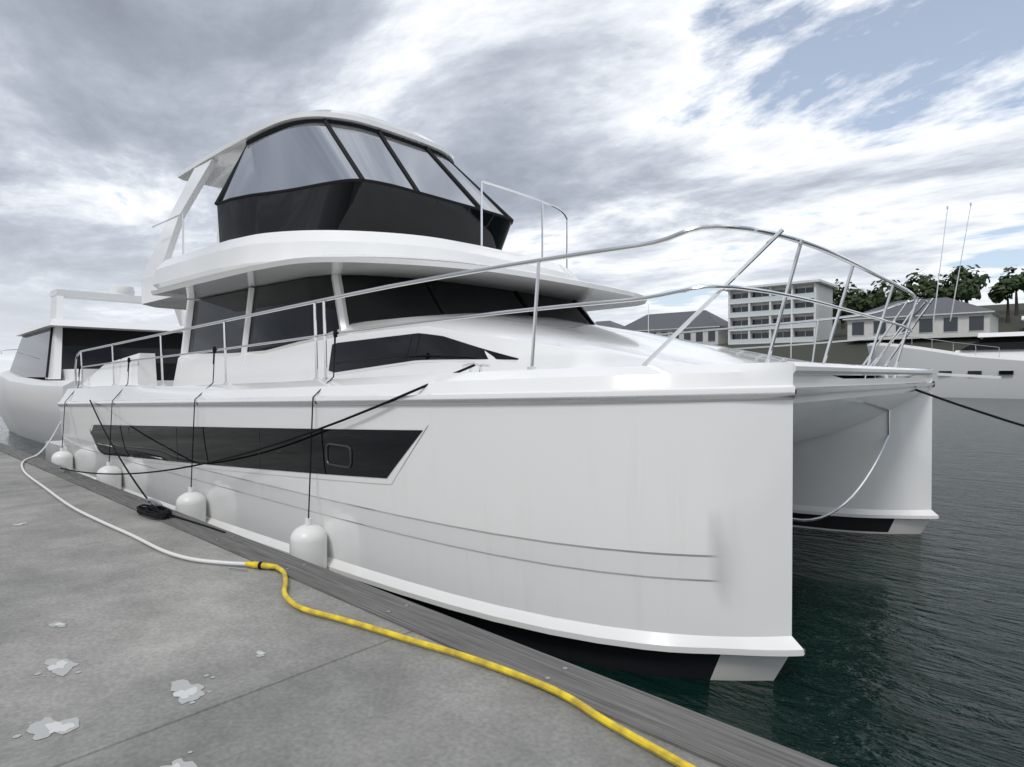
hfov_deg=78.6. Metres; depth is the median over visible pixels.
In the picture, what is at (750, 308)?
shore buildings
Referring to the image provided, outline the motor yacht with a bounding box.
[867,203,1023,398]
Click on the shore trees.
(970, 286)
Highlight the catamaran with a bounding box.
[45,110,1000,680]
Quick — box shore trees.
[833,264,1023,337]
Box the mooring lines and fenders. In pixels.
[51,329,1023,568]
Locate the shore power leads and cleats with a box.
[0,421,695,766]
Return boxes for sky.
[0,0,1023,372]
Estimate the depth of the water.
4.29 m
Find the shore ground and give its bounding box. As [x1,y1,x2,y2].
[718,303,1023,364]
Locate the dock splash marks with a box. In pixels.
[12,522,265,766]
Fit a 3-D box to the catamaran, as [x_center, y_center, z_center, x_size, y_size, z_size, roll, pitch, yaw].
[-1.558,-0.713,9.502,13.772,6.560,6.571,1,1,42]
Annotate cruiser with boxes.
[0,285,185,443]
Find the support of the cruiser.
on the water
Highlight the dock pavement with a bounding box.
[0,443,836,766]
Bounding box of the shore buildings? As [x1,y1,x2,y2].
[595,279,1002,344]
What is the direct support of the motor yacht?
on the water
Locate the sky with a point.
(851, 129)
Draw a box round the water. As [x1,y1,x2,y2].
[0,397,1023,766]
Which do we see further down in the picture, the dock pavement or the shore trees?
the dock pavement
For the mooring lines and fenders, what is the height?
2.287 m

